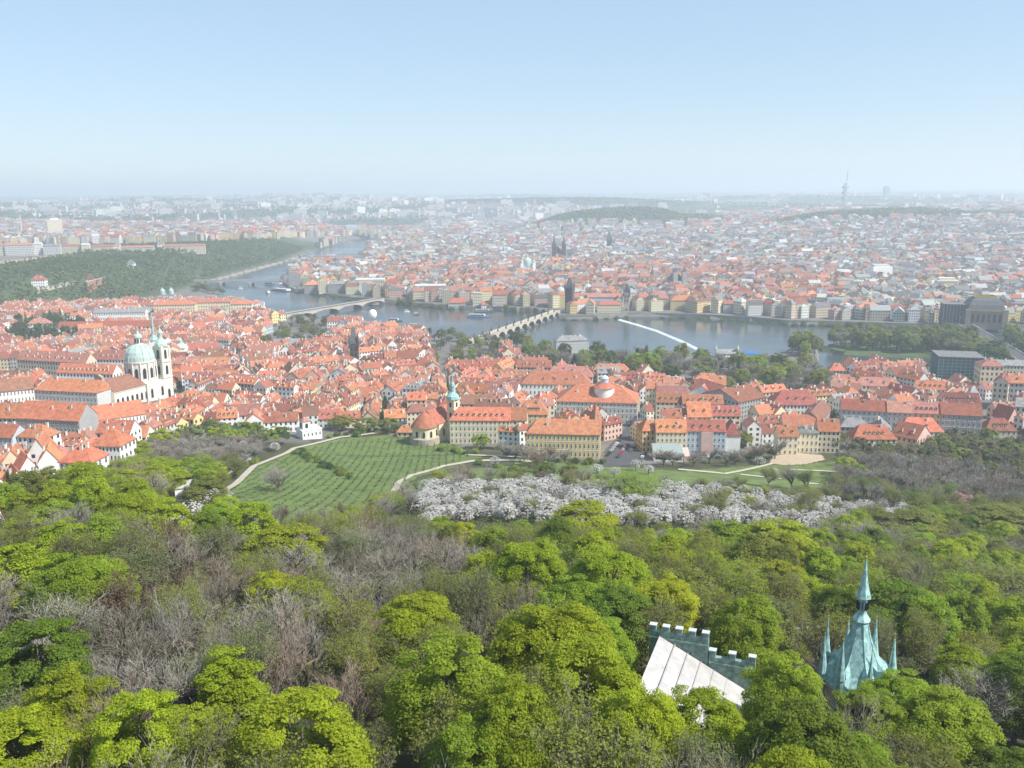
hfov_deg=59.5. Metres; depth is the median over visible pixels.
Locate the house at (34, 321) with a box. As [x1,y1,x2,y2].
[27,318,51,332]
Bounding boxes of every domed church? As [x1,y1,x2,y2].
[94,327,173,402]
[176,338,218,352]
[520,254,535,268]
[556,283,563,290]
[583,280,590,289]
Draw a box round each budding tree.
[0,503,51,550]
[0,506,24,540]
[0,535,42,575]
[0,680,37,760]
[5,500,54,519]
[6,584,105,649]
[22,517,109,576]
[54,562,167,657]
[75,471,130,492]
[96,516,170,582]
[98,506,148,539]
[101,541,183,624]
[103,465,120,483]
[107,695,255,767]
[112,456,140,461]
[123,454,146,459]
[126,478,166,499]
[139,451,157,458]
[140,559,205,625]
[141,573,237,667]
[152,635,270,695]
[153,561,210,619]
[158,512,202,573]
[183,540,205,577]
[189,518,244,585]
[190,603,280,734]
[196,451,209,458]
[203,722,343,767]
[212,464,231,490]
[215,538,281,599]
[217,452,239,461]
[218,455,232,474]
[225,457,247,478]
[227,541,283,583]
[241,516,275,543]
[259,586,341,659]
[265,517,311,559]
[271,504,289,520]
[281,508,323,553]
[281,565,355,637]
[288,574,379,665]
[304,508,347,548]
[312,622,396,692]
[316,510,349,551]
[318,528,363,573]
[318,607,388,690]
[319,509,367,549]
[321,504,366,527]
[325,708,400,767]
[328,527,393,575]
[330,500,346,513]
[338,505,383,530]
[353,417,378,431]
[355,627,449,712]
[358,656,465,753]
[361,489,404,508]
[361,503,390,530]
[367,508,413,528]
[373,489,408,516]
[376,490,406,508]
[378,417,400,429]
[378,511,425,539]
[382,562,458,609]
[393,553,445,593]
[401,614,496,681]
[403,513,443,563]
[403,564,459,600]
[406,674,501,767]
[411,481,423,491]
[422,515,431,527]
[427,467,452,483]
[443,561,509,646]
[454,567,517,643]
[463,656,593,767]
[464,523,503,571]
[470,518,517,553]
[478,529,559,584]
[483,518,536,554]
[490,577,546,621]
[492,465,522,479]
[496,522,527,541]
[505,589,570,671]
[505,664,673,767]
[510,519,544,541]
[518,535,564,586]
[528,459,542,478]
[529,519,564,540]
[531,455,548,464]
[532,550,611,585]
[533,519,546,527]
[557,543,573,563]
[560,468,584,485]
[568,516,590,537]
[571,525,597,555]
[576,524,616,549]
[581,467,669,502]
[608,563,650,584]
[611,529,652,558]
[611,529,657,569]
[620,522,641,538]
[621,587,691,672]
[635,704,742,767]
[645,526,689,551]
[647,544,698,591]
[648,541,696,576]
[652,520,672,534]
[663,573,740,635]
[683,548,734,596]
[688,527,701,537]
[697,540,731,554]
[698,533,740,562]
[700,484,736,504]
[701,613,793,658]
[704,493,733,514]
[714,564,769,605]
[722,594,803,664]
[724,554,775,589]
[728,547,787,571]
[732,554,772,586]
[739,494,757,509]
[759,465,778,483]
[759,566,810,617]
[760,486,770,493]
[774,595,817,630]
[776,487,789,494]
[784,599,853,669]
[789,484,802,491]
[793,486,825,512]
[796,468,814,485]
[797,528,827,549]
[800,589,848,627]
[818,469,844,485]
[818,513,839,531]
[819,482,840,500]
[823,539,845,556]
[824,541,841,554]
[833,473,858,492]
[833,559,870,588]
[839,493,853,503]
[843,557,893,585]
[845,501,870,517]
[847,513,882,528]
[849,476,877,501]
[852,604,921,677]
[861,547,914,583]
[867,474,885,499]
[869,575,898,607]
[870,574,926,618]
[873,610,908,646]
[874,544,919,596]
[875,478,896,500]
[880,516,916,538]
[880,763,908,767]
[881,483,906,507]
[881,724,966,767]
[886,581,928,632]
[892,530,926,552]
[899,598,957,674]
[901,484,927,503]
[904,546,954,581]
[905,492,922,504]
[905,569,938,590]
[907,494,935,509]
[908,751,1008,767]
[911,501,943,514]
[915,559,982,594]
[918,493,949,507]
[920,501,960,515]
[921,485,948,497]
[924,553,1023,596]
[928,575,998,618]
[930,506,946,514]
[930,622,999,658]
[933,545,977,583]
[934,479,960,505]
[944,521,966,535]
[944,627,1015,660]
[945,490,967,509]
[945,518,969,535]
[949,501,969,517]
[953,506,981,532]
[961,490,988,505]
[963,525,997,543]
[965,498,988,509]
[971,495,1002,505]
[976,541,1002,562]
[979,590,1023,615]
[1004,494,1023,504]
[1004,530,1023,546]
[1008,544,1023,556]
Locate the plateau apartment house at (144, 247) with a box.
[120,245,154,254]
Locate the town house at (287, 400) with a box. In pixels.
[280,397,307,404]
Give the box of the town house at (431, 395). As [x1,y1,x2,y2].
[416,390,438,399]
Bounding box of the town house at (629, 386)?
[623,382,640,411]
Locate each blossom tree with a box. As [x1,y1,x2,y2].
[183,499,201,515]
[196,494,208,505]
[269,443,280,451]
[407,495,426,513]
[413,491,430,510]
[417,479,432,490]
[419,511,440,519]
[421,487,434,491]
[421,489,433,502]
[423,483,438,490]
[423,504,442,513]
[423,505,441,515]
[424,496,440,507]
[429,490,447,498]
[430,491,448,499]
[431,497,447,506]
[434,488,451,497]
[434,507,454,520]
[435,479,451,489]
[438,504,456,514]
[439,484,455,493]
[443,494,463,507]
[448,494,461,506]
[448,500,463,512]
[450,487,467,494]
[452,481,469,492]
[457,507,474,522]
[461,502,485,516]
[466,484,484,493]
[467,500,483,507]
[467,503,483,519]
[469,494,483,503]
[470,478,487,487]
[470,481,482,490]
[479,497,497,512]
[482,506,497,518]
[484,495,496,504]
[485,490,499,499]
[489,456,499,464]
[490,482,501,492]
[496,491,511,503]
[496,507,515,520]
[498,478,512,487]
[498,498,513,505]
[498,503,518,522]
[499,488,517,499]
[500,484,518,493]
[502,478,518,488]
[513,479,529,487]
[514,493,534,508]
[515,502,535,518]
[516,486,533,495]
[517,476,533,485]
[519,496,533,513]
[521,474,536,483]
[522,488,537,496]
[530,480,542,493]
[532,492,550,500]
[534,477,551,489]
[534,509,552,520]
[535,502,557,520]
[536,483,553,496]
[536,496,559,513]
[542,496,557,512]
[545,473,558,486]
[546,477,560,488]
[550,483,566,494]
[554,499,568,506]
[563,484,581,493]
[564,488,580,498]
[569,490,589,499]
[572,486,586,496]
[580,482,596,490]
[583,485,599,491]
[584,489,599,495]
[586,495,605,499]
[590,464,602,472]
[593,496,608,505]
[595,485,613,498]
[596,497,610,507]
[599,505,621,518]
[602,488,618,497]
[606,492,623,501]
[609,467,620,476]
[609,498,622,507]
[610,500,628,518]
[612,484,628,495]
[615,506,632,523]
[616,512,634,525]
[624,494,643,508]
[630,460,640,470]
[631,505,650,512]
[636,509,653,525]
[639,507,659,524]
[643,465,653,472]
[644,500,664,518]
[645,497,662,514]
[648,487,664,497]
[653,489,671,500]
[654,510,672,523]
[655,504,673,521]
[658,480,675,486]
[659,482,674,490]
[662,498,678,509]
[662,501,679,512]
[666,485,682,495]
[667,507,684,521]
[670,491,686,501]
[672,508,695,528]
[673,499,693,513]
[674,480,689,488]
[674,496,692,507]
[675,493,687,502]
[685,490,700,499]
[687,494,703,506]
[692,484,708,496]
[693,508,711,522]
[703,506,718,522]
[709,483,725,492]
[713,510,730,522]
[721,507,740,519]
[724,506,741,517]
[724,513,741,522]
[726,499,740,507]
[728,495,744,503]
[730,491,744,500]
[733,501,750,517]
[735,507,756,523]
[736,484,751,495]
[741,511,760,523]
[750,487,762,497]
[751,495,763,509]
[752,491,765,500]
[755,457,765,464]
[755,510,772,520]
[766,491,783,499]
[768,497,787,508]
[768,510,782,518]
[770,493,787,503]
[775,495,792,509]
[780,508,801,519]
[783,509,799,519]
[784,498,799,509]
[791,516,809,526]
[800,513,814,522]
[805,515,821,528]
[806,517,823,528]
[808,511,827,521]
[816,495,833,506]
[816,502,831,515]
[820,505,839,516]
[826,495,841,502]
[832,508,845,514]
[841,500,853,512]
[842,503,856,512]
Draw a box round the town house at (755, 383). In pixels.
[745,379,760,387]
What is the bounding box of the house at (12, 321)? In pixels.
[7,318,23,328]
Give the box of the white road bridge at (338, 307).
[286,298,383,316]
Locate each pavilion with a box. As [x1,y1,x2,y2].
[85,274,94,283]
[651,443,689,461]
[817,544,896,713]
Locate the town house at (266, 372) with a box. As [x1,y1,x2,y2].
[258,369,284,374]
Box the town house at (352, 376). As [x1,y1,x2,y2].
[340,373,363,382]
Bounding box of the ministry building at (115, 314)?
[93,307,148,320]
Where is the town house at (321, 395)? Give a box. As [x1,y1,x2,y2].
[313,392,332,397]
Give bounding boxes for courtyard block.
[689,378,727,392]
[701,384,766,418]
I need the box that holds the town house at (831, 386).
[825,384,837,391]
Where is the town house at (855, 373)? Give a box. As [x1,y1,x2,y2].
[849,368,868,378]
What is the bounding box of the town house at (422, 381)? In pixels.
[415,377,431,384]
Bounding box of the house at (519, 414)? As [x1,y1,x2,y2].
[508,407,527,425]
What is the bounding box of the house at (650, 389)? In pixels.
[645,379,661,408]
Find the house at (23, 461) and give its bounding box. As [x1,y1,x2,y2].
[13,451,37,472]
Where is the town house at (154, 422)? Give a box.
[139,416,162,434]
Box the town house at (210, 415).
[199,410,215,429]
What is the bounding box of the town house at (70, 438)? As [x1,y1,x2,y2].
[62,429,85,447]
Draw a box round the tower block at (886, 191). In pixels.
[882,186,889,199]
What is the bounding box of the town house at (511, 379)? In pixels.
[502,375,523,384]
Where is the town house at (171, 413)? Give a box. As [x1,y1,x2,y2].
[167,410,185,416]
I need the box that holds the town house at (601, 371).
[596,365,620,382]
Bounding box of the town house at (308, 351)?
[289,345,318,358]
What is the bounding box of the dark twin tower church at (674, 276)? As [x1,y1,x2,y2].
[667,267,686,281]
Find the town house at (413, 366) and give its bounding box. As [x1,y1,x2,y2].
[397,364,425,369]
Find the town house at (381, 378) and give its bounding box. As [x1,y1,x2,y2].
[371,374,392,384]
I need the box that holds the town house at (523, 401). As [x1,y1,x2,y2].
[520,398,540,406]
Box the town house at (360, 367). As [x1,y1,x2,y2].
[357,363,362,372]
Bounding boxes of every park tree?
[10,329,19,335]
[13,313,21,319]
[18,326,27,335]
[24,316,32,323]
[25,325,31,334]
[29,326,40,336]
[47,327,57,333]
[54,314,62,323]
[63,312,69,319]
[64,328,73,336]
[71,325,77,333]
[75,316,85,320]
[260,334,266,340]
[273,330,281,338]
[280,333,290,338]
[281,329,290,335]
[282,325,290,332]
[291,333,301,338]
[296,316,303,325]
[299,324,307,332]
[311,327,317,334]
[379,408,383,419]
[382,396,388,408]
[436,328,446,339]
[436,340,444,349]
[443,335,450,345]
[447,327,456,336]
[453,354,464,359]
[454,348,464,356]
[455,332,464,338]
[457,337,466,349]
[462,335,471,345]
[466,353,475,359]
[468,347,477,353]
[473,337,483,343]
[474,348,484,357]
[479,331,493,341]
[485,334,494,341]
[485,346,495,356]
[488,340,498,353]
[508,330,524,346]
[517,351,538,356]
[518,335,533,344]
[521,341,535,354]
[526,348,543,356]
[538,339,552,353]
[541,345,557,358]
[544,353,557,365]
[545,348,559,362]
[556,350,572,361]
[557,343,572,355]
[557,352,572,363]
[574,351,588,365]
[576,349,591,362]
[577,358,594,366]
[584,350,600,360]
[589,340,605,360]
[590,347,603,360]
[595,349,610,362]
[602,349,617,363]
[616,348,629,363]
[616,351,628,363]
[623,353,642,369]
[624,352,640,369]
[629,359,643,370]
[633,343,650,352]
[636,349,647,356]
[641,351,660,364]
[647,359,664,372]
[653,345,668,360]
[658,354,670,365]
[660,351,676,367]
[661,363,681,375]
[668,357,684,368]
[671,352,683,363]
[674,342,690,358]
[676,357,689,373]
[685,356,700,377]
[685,363,708,376]
[690,361,708,374]
[692,347,706,362]
[694,365,714,375]
[695,349,711,359]
[703,355,718,371]
[706,364,734,377]
[709,355,729,369]
[713,352,728,367]
[721,358,735,370]
[726,376,735,386]
[728,349,747,364]
[730,358,742,372]
[732,368,751,384]
[741,360,755,374]
[742,360,757,372]
[747,353,768,366]
[747,374,764,383]
[750,363,765,378]
[760,367,782,384]
[762,362,783,370]
[769,352,781,362]
[770,366,788,377]
[772,374,790,385]
[773,354,789,366]
[780,358,796,369]
[783,381,806,389]
[784,364,801,376]
[788,338,797,353]
[788,371,812,384]
[792,335,800,352]
[796,351,812,369]
[798,336,809,343]
[798,360,816,368]
[798,365,819,385]
[799,341,811,356]
[800,364,818,376]
[804,330,814,336]
[805,369,828,383]
[807,379,829,384]
[810,337,820,355]
[811,365,828,378]
[816,338,824,349]
[827,329,838,345]
[831,409,838,417]
[833,328,848,345]
[834,331,852,345]
[840,432,845,440]
[842,342,850,350]
[847,325,858,343]
[849,331,865,347]
[857,331,876,349]
[865,325,883,330]
[867,330,879,348]
[873,328,884,345]
[875,331,888,350]
[886,331,905,350]
[893,328,906,332]
[893,336,911,352]
[895,324,911,332]
[901,332,913,348]
[904,334,921,352]
[910,325,920,332]
[915,333,928,350]
[920,328,936,347]
[920,332,939,352]
[921,325,932,330]
[930,324,943,330]
[937,329,948,342]
[940,331,958,350]
[940,337,960,350]
[941,323,955,332]
[945,337,968,350]
[949,328,963,335]
[950,325,965,332]
[956,332,971,346]
[959,342,975,350]
[963,343,979,352]
[966,325,979,334]
[966,330,980,336]
[966,334,979,341]
[972,337,987,349]
[974,341,997,357]
[988,340,1005,358]
[991,347,1010,359]
[994,345,1008,358]
[1001,330,1017,344]
[1002,323,1021,343]
[1003,325,1019,334]
[1005,332,1021,346]
[1016,338,1023,349]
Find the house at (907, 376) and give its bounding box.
[896,368,928,386]
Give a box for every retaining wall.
[36,281,75,293]
[86,277,105,292]
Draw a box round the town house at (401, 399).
[391,396,406,400]
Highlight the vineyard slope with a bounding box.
[227,435,481,525]
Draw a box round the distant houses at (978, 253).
[0,192,1023,323]
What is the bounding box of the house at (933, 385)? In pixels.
[913,380,945,393]
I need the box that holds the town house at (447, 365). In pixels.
[445,362,458,382]
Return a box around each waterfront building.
[288,270,302,287]
[304,279,318,293]
[318,276,328,293]
[327,280,354,291]
[355,278,384,292]
[384,271,394,277]
[415,284,445,297]
[448,297,465,307]
[463,286,477,300]
[473,291,481,306]
[481,300,489,308]
[492,290,506,305]
[507,289,521,302]
[527,288,554,294]
[579,292,592,297]
[587,293,620,308]
[597,300,620,312]
[637,292,648,298]
[669,295,690,309]
[723,299,731,312]
[789,295,809,299]
[824,296,848,302]
[855,302,877,307]
[887,304,905,317]
[907,297,944,305]
[1009,299,1023,306]
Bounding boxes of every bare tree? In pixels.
[0,563,22,611]
[0,568,27,607]
[0,578,54,646]
[0,598,34,630]
[1,589,117,684]
[12,733,86,767]
[25,505,75,550]
[54,498,102,530]
[55,645,195,707]
[61,669,159,767]
[71,593,195,693]
[85,615,152,695]
[94,510,177,548]
[96,720,224,767]
[108,458,149,476]
[109,624,223,721]
[110,526,183,586]
[115,521,230,586]
[126,533,182,594]
[135,467,172,492]
[136,442,160,448]
[144,583,223,667]
[145,438,159,447]
[149,445,172,455]
[154,444,180,455]
[157,437,173,446]
[157,440,183,451]
[157,447,184,455]
[165,599,257,680]
[166,438,192,447]
[168,450,180,458]
[170,449,203,460]
[173,447,196,456]
[175,549,257,619]
[176,431,194,440]
[176,436,199,443]
[176,444,192,451]
[186,439,205,450]
[187,441,200,450]
[190,520,252,563]
[191,554,252,652]
[193,445,215,454]
[194,435,214,441]
[194,449,217,455]
[196,438,212,450]
[198,435,222,445]
[200,583,326,660]
[204,446,229,455]
[205,432,232,441]
[212,449,229,458]
[215,438,234,445]
[222,445,242,455]
[230,435,249,442]
[231,439,252,447]
[232,445,250,457]
[233,602,323,697]
[236,450,250,462]
[241,434,253,443]
[241,444,263,457]
[241,596,328,683]
[242,442,264,452]
[243,530,271,558]
[244,443,263,457]
[250,524,330,580]
[253,437,270,445]
[258,593,333,692]
[259,462,299,490]
[260,534,339,584]
[262,682,309,754]
[266,436,285,447]
[273,508,287,525]
[278,561,340,590]
[293,509,313,517]
[309,653,378,729]
[314,505,339,517]
[321,557,385,617]
[326,519,383,571]
[329,540,379,594]
[334,601,385,644]
[349,503,377,537]
[351,547,421,611]
[355,531,422,596]
[364,521,387,550]
[366,518,409,544]
[370,494,398,514]
[371,518,417,568]
[371,574,426,618]
[373,531,433,568]
[377,517,418,546]
[378,558,429,594]
[389,527,438,570]
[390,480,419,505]
[397,486,418,515]
[404,531,475,572]
[409,529,437,571]
[413,533,488,574]
[418,538,475,580]
[428,534,464,564]
[440,604,499,681]
[444,471,473,485]
[448,463,464,477]
[449,468,468,480]
[455,464,480,482]
[482,463,499,479]
[491,595,542,634]
[492,441,514,455]
[493,571,560,626]
[500,443,530,457]
[510,442,533,460]
[518,447,550,466]
[530,445,548,459]
[531,453,558,462]
[534,469,553,480]
[542,443,560,456]
[548,463,561,473]
[552,485,574,503]
[556,448,573,462]
[562,467,579,479]
[573,468,596,482]
[610,538,652,558]
[648,448,676,466]
[651,739,765,767]
[653,528,665,537]
[661,450,685,465]
[685,449,705,466]
[686,509,740,534]
[700,448,719,463]
[713,447,743,465]
[728,449,746,463]
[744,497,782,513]
[746,443,770,454]
[746,443,770,462]
[760,438,790,458]
[775,464,799,486]
[777,509,805,523]
[812,518,926,546]
[812,692,908,766]
[813,509,842,523]
[823,479,844,498]
[831,461,857,476]
[832,462,861,472]
[832,470,854,484]
[836,456,866,464]
[837,476,860,504]
[838,448,869,459]
[847,520,903,539]
[851,451,875,466]
[852,466,880,478]
[853,468,880,479]
[860,454,887,467]
[861,458,882,479]
[861,480,886,505]
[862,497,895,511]
[863,451,888,466]
[869,467,892,478]
[871,464,892,479]
[875,458,898,478]
[877,485,901,503]
[878,466,907,483]
[878,631,903,659]
[881,454,900,466]
[881,478,897,498]
[884,471,910,491]
[885,451,903,461]
[889,453,923,470]
[890,458,926,471]
[894,561,940,592]
[898,461,918,485]
[898,472,929,488]
[901,452,932,468]
[906,482,924,491]
[909,465,940,492]
[909,466,938,478]
[912,456,932,477]
[912,459,934,479]
[913,449,946,464]
[919,479,944,492]
[922,535,936,575]
[923,469,942,482]
[924,573,968,591]
[925,470,952,489]
[929,636,997,670]
[932,455,960,476]
[933,455,954,468]
[934,476,968,484]
[935,461,953,475]
[936,472,965,489]
[936,659,1023,718]
[939,467,970,478]
[942,485,964,493]
[944,458,975,475]
[944,476,973,490]
[944,491,978,504]
[946,457,972,471]
[947,526,988,541]
[958,482,975,498]
[959,472,983,499]
[959,474,988,486]
[964,457,988,472]
[969,479,996,494]
[971,459,990,476]
[979,482,999,501]
[981,474,1003,488]
[988,494,1006,503]
[989,470,1023,490]
[989,582,1023,600]
[991,466,1015,485]
[992,486,1021,503]
[995,460,1016,473]
[996,465,1023,483]
[1003,536,1023,551]
[1005,466,1023,481]
[1005,476,1023,491]
[1005,488,1023,500]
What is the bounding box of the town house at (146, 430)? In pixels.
[140,425,154,441]
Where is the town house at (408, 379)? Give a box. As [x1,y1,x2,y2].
[386,375,415,386]
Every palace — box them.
[0,377,34,402]
[0,403,23,423]
[16,350,96,374]
[16,400,98,439]
[33,376,111,405]
[56,363,122,378]
[57,442,109,469]
[58,320,162,333]
[91,399,145,423]
[91,426,136,460]
[93,349,125,365]
[95,417,141,440]
[520,370,590,397]
[553,334,588,353]
[556,375,638,424]
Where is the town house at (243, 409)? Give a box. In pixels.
[226,401,261,421]
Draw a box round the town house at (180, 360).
[175,355,202,364]
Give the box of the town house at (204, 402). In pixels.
[188,395,213,411]
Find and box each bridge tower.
[348,328,358,359]
[564,278,574,310]
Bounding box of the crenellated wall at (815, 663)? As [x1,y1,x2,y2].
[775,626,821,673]
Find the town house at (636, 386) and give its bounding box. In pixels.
[633,383,638,392]
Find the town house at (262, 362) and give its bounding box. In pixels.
[249,359,274,373]
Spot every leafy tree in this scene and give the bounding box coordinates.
[0,481,29,509]
[0,497,14,513]
[0,512,54,548]
[0,542,56,618]
[0,616,96,730]
[0,702,87,767]
[4,469,50,503]
[4,490,44,516]
[16,475,36,490]
[22,552,116,637]
[22,661,120,767]
[25,517,91,568]
[28,499,79,535]
[29,495,61,508]
[32,465,57,488]
[33,488,75,518]
[38,479,74,498]
[49,470,75,489]
[50,554,142,644]
[51,466,84,489]
[64,462,89,475]
[66,462,105,492]
[66,487,109,522]
[68,477,116,522]
[83,688,192,767]
[84,512,128,557]
[96,493,143,525]
[100,467,144,478]
[101,494,140,533]
[104,473,134,487]
[106,474,129,487]
[107,461,130,467]
[112,477,160,539]
[117,486,170,524]
[129,457,148,467]
[134,439,152,454]
[134,456,192,487]
[135,470,170,495]
[139,497,193,544]
[145,463,174,479]
[147,427,180,442]
[156,701,217,767]
[157,476,176,495]
[172,467,191,480]
[175,457,201,468]
[179,460,192,471]
[181,476,229,505]
[182,456,198,468]
[184,509,228,561]
[188,468,217,479]
[188,644,271,755]
[189,470,216,496]
[190,463,217,478]
[199,457,219,469]
[199,502,233,527]
[200,495,242,525]
[204,426,219,441]
[206,462,227,471]
[224,501,279,548]
[226,683,377,767]
[234,521,328,578]
[240,569,300,632]
[267,575,339,655]
[325,415,357,429]
[346,506,362,513]
[368,495,388,509]
[368,593,464,674]
[380,624,506,751]
[402,590,454,644]
[418,714,523,767]
[429,521,453,548]
[430,516,455,534]
[437,523,471,551]
[438,574,485,624]
[447,521,485,562]
[452,670,564,767]
[460,550,513,621]
[471,434,490,448]
[472,527,508,554]
[483,538,568,607]
[485,599,617,708]
[489,616,561,657]
[510,519,531,529]
[527,632,649,765]
[532,573,599,614]
[534,537,560,559]
[538,462,555,476]
[538,515,575,554]
[538,517,575,562]
[550,498,620,539]
[559,463,579,478]
[561,531,613,573]
[561,545,655,592]
[580,615,639,710]
[581,580,653,668]
[588,687,689,767]
[589,525,618,551]
[592,582,621,626]
[609,526,625,541]
[629,573,701,633]
[641,528,656,537]
[645,565,720,617]
[646,533,695,572]
[651,527,697,546]
[653,684,760,767]
[680,536,717,581]
[687,529,721,554]
[692,519,758,563]
[692,601,740,653]
[694,549,727,571]
[706,592,783,678]
[712,563,765,604]
[725,516,820,558]
[731,537,768,558]
[733,531,782,571]
[736,693,880,767]
[738,647,827,723]
[740,430,753,447]
[748,744,834,767]
[750,710,849,765]
[755,594,796,652]
[757,559,810,608]
[762,531,808,570]
[767,543,799,578]
[779,519,812,545]
[783,571,823,611]
[796,731,900,767]
[802,546,841,583]
[806,583,831,615]
[807,549,842,571]
[807,568,846,595]
[810,526,836,551]
[813,584,874,650]
[828,685,909,762]
[831,437,843,446]
[831,527,856,544]
[832,513,861,531]
[834,686,916,766]
[835,455,856,469]
[835,525,855,535]
[835,554,870,578]
[838,533,865,544]
[839,539,869,569]
[839,541,876,573]
[844,583,877,606]
[845,511,872,524]
[846,533,872,561]
[851,508,871,517]
[852,523,882,531]
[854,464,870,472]
[857,667,946,763]
[859,527,895,547]
[865,527,894,546]
[866,504,948,537]
[868,540,897,576]
[868,577,944,661]
[877,683,1007,767]
[881,523,908,535]
[892,531,918,545]
[899,594,962,675]
[905,523,933,544]
[905,544,934,563]
[907,591,968,646]
[913,532,937,550]
[929,642,1000,701]
[930,538,968,571]
[932,534,956,542]
[936,588,991,645]
[937,515,948,527]
[943,510,966,526]
[944,537,979,564]
[950,743,1023,767]
[953,537,977,553]
[955,573,1001,600]
[959,514,987,533]
[961,501,1023,543]
[964,532,988,554]
[966,553,991,571]
[974,650,1023,743]
[978,562,1008,594]
[979,596,1011,631]
[980,550,1014,569]
[984,520,1019,543]
[986,620,1023,645]
[987,539,1013,552]
[987,595,1023,639]
[988,548,1023,564]
[989,517,1005,523]
[991,641,1023,721]
[1000,617,1023,649]
[1004,563,1023,596]
[1006,566,1023,599]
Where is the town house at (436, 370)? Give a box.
[431,367,441,375]
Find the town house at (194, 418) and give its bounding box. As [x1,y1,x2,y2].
[178,411,203,425]
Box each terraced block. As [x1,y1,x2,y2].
[839,398,886,423]
[887,400,912,432]
[912,400,940,425]
[940,401,982,437]
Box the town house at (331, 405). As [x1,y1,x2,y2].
[319,402,339,412]
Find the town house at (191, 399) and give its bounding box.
[185,395,219,407]
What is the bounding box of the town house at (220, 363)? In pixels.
[216,362,236,364]
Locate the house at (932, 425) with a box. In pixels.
[893,417,944,435]
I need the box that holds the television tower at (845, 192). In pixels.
[841,171,848,205]
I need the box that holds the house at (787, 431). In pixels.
[773,423,798,454]
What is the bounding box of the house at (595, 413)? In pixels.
[589,405,601,452]
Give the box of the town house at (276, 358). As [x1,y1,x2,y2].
[261,355,286,360]
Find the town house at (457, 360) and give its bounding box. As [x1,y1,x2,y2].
[453,358,477,362]
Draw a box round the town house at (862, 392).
[856,389,871,396]
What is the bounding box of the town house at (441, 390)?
[415,384,447,396]
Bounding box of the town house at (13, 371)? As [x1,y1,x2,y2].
[0,368,29,373]
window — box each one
[135,369,138,378]
[143,368,146,378]
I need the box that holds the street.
[608,403,644,451]
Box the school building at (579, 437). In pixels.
[526,418,600,458]
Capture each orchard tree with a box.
[417,501,445,513]
[435,491,449,503]
[442,506,463,521]
[460,494,474,507]
[466,487,481,501]
[479,474,496,486]
[480,486,498,494]
[495,489,514,502]
[523,484,540,493]
[523,496,540,514]
[533,498,554,513]
[564,480,578,490]
[581,478,594,489]
[595,473,610,481]
[624,507,651,529]
[632,495,647,509]
[657,475,670,486]
[680,501,707,515]
[684,507,699,526]
[688,478,700,489]
[695,477,713,489]
[721,482,732,488]
[722,478,734,484]
[728,474,748,487]
[735,484,752,493]
[766,496,787,510]
[772,504,791,516]
[781,488,800,502]
[786,503,807,513]
[827,498,847,513]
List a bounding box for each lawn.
[408,465,534,491]
[514,459,599,467]
[547,462,844,492]
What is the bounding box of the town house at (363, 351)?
[358,345,381,358]
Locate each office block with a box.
[346,225,356,232]
[766,201,773,206]
[867,264,892,273]
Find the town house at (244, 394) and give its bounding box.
[232,391,248,399]
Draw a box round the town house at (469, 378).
[453,376,482,382]
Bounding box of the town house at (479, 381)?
[465,379,486,383]
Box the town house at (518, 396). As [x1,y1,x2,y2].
[510,390,526,406]
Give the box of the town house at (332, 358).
[310,354,339,363]
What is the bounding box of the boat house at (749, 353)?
[742,351,759,355]
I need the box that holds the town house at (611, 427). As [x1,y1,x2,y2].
[601,414,622,440]
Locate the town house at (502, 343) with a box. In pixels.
[499,340,511,347]
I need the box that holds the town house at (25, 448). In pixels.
[23,445,29,452]
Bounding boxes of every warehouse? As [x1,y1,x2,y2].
[656,384,687,393]
[688,379,713,393]
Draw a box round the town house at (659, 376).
[643,372,665,380]
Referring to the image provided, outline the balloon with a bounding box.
[369,309,376,319]
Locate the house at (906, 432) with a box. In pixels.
[893,421,931,444]
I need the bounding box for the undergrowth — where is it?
[0,481,1023,767]
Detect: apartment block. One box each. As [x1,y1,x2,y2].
[449,406,510,443]
[654,416,686,446]
[685,399,711,418]
[686,418,726,454]
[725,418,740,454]
[973,357,1004,383]
[991,371,1010,401]
[992,358,1023,373]
[1007,372,1023,400]
[1015,397,1023,413]
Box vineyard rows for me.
[228,436,467,517]
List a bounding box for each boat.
[271,288,294,291]
[369,303,381,305]
[387,318,401,321]
[467,314,491,316]
[474,309,494,311]
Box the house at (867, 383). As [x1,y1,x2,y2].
[856,376,899,390]
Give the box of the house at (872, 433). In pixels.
[845,424,897,451]
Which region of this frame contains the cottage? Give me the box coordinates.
[396,424,411,436]
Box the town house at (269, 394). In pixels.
[260,391,280,397]
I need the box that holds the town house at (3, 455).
[0,448,9,458]
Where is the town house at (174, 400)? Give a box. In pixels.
[162,393,181,411]
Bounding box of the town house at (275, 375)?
[259,372,279,377]
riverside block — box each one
[153,300,196,311]
[196,297,231,312]
[230,300,253,310]
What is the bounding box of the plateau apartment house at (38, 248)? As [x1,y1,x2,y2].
[33,241,43,254]
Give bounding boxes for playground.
[770,453,825,464]
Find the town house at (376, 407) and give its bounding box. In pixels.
[362,400,380,419]
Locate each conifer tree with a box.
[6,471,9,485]
[571,353,576,364]
[673,366,679,375]
[733,356,742,382]
[786,368,793,388]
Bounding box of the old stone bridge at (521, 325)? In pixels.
[468,308,559,343]
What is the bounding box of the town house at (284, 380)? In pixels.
[281,378,300,382]
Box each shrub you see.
[252,457,258,463]
[291,449,300,454]
[313,458,322,462]
[335,467,346,472]
[344,472,352,478]
[351,431,360,436]
[474,459,483,464]
[516,467,526,474]
[572,457,579,463]
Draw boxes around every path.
[215,431,392,506]
[391,459,546,490]
[465,454,525,457]
[678,463,773,473]
[793,469,843,472]
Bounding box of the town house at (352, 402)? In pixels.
[339,394,360,410]
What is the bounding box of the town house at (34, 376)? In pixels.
[19,373,37,387]
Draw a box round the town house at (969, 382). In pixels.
[963,380,979,387]
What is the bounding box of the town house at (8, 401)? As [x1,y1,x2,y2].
[3,398,15,402]
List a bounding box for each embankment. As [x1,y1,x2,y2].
[197,256,298,283]
[282,280,511,310]
[553,309,1023,328]

